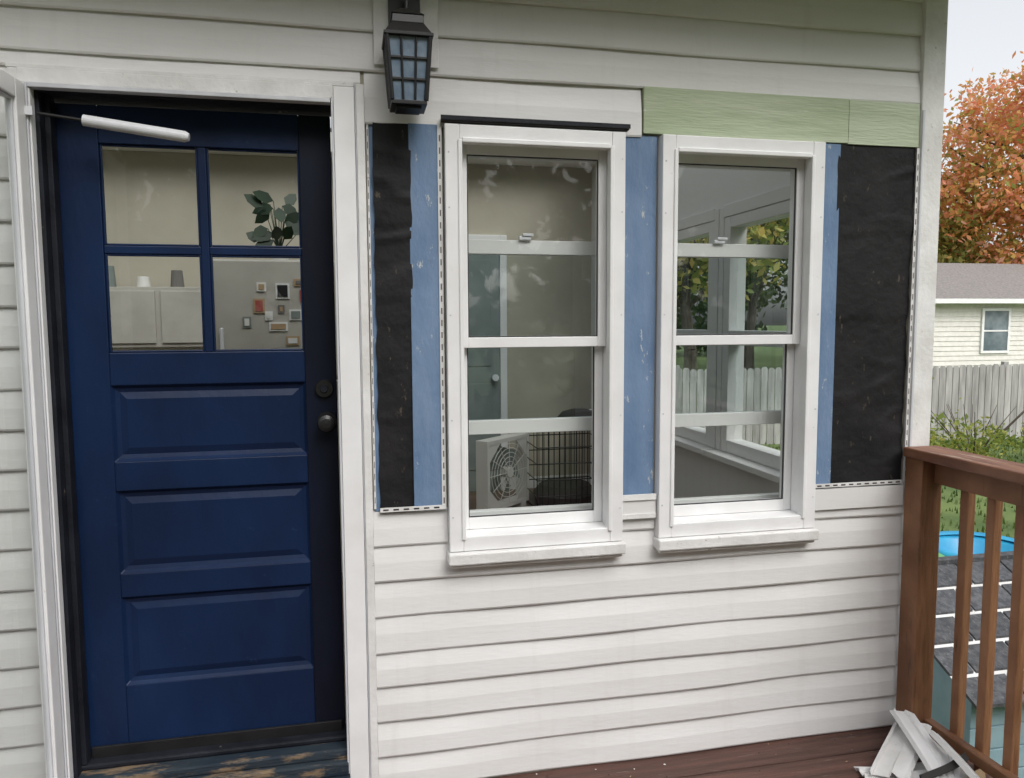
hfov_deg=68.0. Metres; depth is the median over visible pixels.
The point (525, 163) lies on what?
ceiling
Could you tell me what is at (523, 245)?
sash rails
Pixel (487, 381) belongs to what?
door
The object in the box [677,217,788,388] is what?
deciduous tree
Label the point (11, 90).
frame
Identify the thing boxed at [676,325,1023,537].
ground
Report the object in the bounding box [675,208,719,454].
frame
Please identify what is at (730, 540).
sill
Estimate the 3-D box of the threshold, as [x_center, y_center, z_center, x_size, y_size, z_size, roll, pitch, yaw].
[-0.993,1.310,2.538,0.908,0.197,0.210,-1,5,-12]
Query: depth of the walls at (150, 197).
6.08 m
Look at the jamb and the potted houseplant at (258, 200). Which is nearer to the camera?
the jamb
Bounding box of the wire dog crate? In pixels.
[526,430,591,505]
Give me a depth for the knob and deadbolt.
2.54 m
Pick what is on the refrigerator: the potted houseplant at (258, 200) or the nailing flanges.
the potted houseplant at (258, 200)
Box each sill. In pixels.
[447,540,625,568]
[653,528,818,553]
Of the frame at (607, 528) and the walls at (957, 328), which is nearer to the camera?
the frame at (607, 528)
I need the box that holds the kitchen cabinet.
[108,265,202,347]
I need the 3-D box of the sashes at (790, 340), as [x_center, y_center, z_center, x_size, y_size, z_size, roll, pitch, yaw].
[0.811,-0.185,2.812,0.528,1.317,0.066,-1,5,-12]
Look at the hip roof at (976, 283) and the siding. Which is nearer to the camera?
the siding
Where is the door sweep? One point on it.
(120, 749)
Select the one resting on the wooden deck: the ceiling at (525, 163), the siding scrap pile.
the siding scrap pile
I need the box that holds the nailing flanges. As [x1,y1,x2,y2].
[366,124,919,519]
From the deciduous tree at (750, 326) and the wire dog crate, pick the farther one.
the deciduous tree at (750, 326)
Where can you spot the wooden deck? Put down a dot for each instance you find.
(822, 756)
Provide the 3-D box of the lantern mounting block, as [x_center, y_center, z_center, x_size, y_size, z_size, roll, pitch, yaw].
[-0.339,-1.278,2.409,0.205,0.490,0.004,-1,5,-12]
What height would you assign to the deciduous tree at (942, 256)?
11.373 m
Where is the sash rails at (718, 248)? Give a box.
[674,165,790,503]
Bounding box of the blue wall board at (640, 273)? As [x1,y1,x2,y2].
[368,123,840,511]
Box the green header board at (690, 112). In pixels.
[642,86,919,147]
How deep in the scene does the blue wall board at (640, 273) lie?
2.64 m
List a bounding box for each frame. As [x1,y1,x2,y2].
[0,68,64,777]
[443,123,625,551]
[654,134,825,537]
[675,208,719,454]
[703,185,789,483]
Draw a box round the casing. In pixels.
[5,62,378,777]
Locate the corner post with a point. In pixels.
(933, 41)
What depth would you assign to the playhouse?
3.63 m
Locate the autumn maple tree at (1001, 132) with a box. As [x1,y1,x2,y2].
[937,51,1023,263]
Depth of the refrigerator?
4.22 m
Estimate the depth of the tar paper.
2.83 m
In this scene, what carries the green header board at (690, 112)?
attached to the siding
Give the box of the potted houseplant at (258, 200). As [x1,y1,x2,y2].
[244,190,298,259]
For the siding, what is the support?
attached to the walls at (150, 197)
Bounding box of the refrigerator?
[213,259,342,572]
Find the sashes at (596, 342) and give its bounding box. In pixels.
[462,144,606,529]
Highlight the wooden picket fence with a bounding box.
[675,361,1023,443]
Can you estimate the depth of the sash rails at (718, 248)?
2.94 m
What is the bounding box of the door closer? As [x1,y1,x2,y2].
[24,105,189,141]
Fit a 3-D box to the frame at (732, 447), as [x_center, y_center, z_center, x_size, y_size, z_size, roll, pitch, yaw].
[1.309,-0.280,3.842,0.185,1.425,1.100,-1,5,-12]
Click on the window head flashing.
(532, 123)
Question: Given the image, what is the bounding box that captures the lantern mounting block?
[373,0,438,67]
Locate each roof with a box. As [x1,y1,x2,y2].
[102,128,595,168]
[784,263,1023,307]
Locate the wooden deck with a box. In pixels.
[494,725,992,777]
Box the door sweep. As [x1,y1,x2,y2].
[92,719,341,758]
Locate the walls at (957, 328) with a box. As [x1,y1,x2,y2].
[933,303,1023,368]
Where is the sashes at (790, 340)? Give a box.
[674,154,804,516]
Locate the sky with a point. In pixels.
(983, 36)
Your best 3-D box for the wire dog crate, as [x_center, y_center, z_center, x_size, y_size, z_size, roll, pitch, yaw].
[0.425,0.603,6.121,0.628,0.642,0.659,-1,5,-12]
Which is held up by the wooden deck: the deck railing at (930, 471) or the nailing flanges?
the deck railing at (930, 471)
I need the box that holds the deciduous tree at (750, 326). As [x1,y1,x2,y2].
[694,218,788,369]
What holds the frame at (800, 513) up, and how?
attached to the walls at (150, 197)
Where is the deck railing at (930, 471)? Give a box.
[896,445,1023,777]
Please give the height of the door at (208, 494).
2.093 m
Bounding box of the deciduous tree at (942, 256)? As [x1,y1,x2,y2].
[937,167,999,263]
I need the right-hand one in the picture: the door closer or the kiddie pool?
the kiddie pool
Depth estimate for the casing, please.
2.42 m
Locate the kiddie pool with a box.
[939,531,1013,555]
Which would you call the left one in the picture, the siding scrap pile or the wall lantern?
the wall lantern
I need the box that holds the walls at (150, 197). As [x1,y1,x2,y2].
[102,71,912,777]
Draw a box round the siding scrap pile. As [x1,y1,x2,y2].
[854,708,985,777]
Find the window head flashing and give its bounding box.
[441,115,630,131]
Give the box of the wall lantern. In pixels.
[382,0,433,114]
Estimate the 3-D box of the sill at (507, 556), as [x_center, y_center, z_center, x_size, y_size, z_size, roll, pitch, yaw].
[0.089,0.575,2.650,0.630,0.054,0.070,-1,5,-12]
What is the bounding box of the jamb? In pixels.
[34,90,348,777]
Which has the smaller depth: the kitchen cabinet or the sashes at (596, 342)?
the sashes at (596, 342)
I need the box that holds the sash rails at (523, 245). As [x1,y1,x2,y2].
[468,156,595,515]
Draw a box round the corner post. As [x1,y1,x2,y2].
[894,0,947,708]
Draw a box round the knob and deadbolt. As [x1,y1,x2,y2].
[315,379,336,431]
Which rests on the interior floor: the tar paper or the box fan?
the box fan
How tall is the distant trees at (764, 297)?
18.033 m
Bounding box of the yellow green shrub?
[929,398,1023,460]
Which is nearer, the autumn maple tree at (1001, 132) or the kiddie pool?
the kiddie pool
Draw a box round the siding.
[0,0,923,777]
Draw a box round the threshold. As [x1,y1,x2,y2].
[78,723,349,777]
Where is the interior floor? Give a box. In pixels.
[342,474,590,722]
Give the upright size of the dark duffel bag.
0.130 m
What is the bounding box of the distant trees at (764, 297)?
[676,245,988,356]
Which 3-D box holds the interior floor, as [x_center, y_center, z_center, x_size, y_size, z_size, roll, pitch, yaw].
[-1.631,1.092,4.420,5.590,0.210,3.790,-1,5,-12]
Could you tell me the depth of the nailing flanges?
2.72 m
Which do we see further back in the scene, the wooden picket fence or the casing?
the wooden picket fence
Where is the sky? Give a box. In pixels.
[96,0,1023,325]
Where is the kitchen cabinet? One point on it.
(144, 313)
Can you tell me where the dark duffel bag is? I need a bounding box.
[557,408,591,416]
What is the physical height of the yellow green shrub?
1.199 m
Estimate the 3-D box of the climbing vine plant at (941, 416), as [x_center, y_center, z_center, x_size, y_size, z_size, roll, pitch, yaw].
[3.507,0.806,7.160,0.785,2.150,0.855,-1,5,-12]
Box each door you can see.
[55,103,344,754]
[468,234,507,491]
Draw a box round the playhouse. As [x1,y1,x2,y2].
[931,551,1023,777]
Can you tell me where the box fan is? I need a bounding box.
[476,433,528,509]
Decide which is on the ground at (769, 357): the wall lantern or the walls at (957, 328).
the walls at (957, 328)
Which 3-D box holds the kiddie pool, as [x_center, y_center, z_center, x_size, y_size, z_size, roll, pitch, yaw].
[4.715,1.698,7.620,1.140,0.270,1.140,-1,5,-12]
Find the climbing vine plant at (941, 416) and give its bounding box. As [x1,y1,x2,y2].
[930,377,943,422]
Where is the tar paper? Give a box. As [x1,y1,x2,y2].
[372,122,914,512]

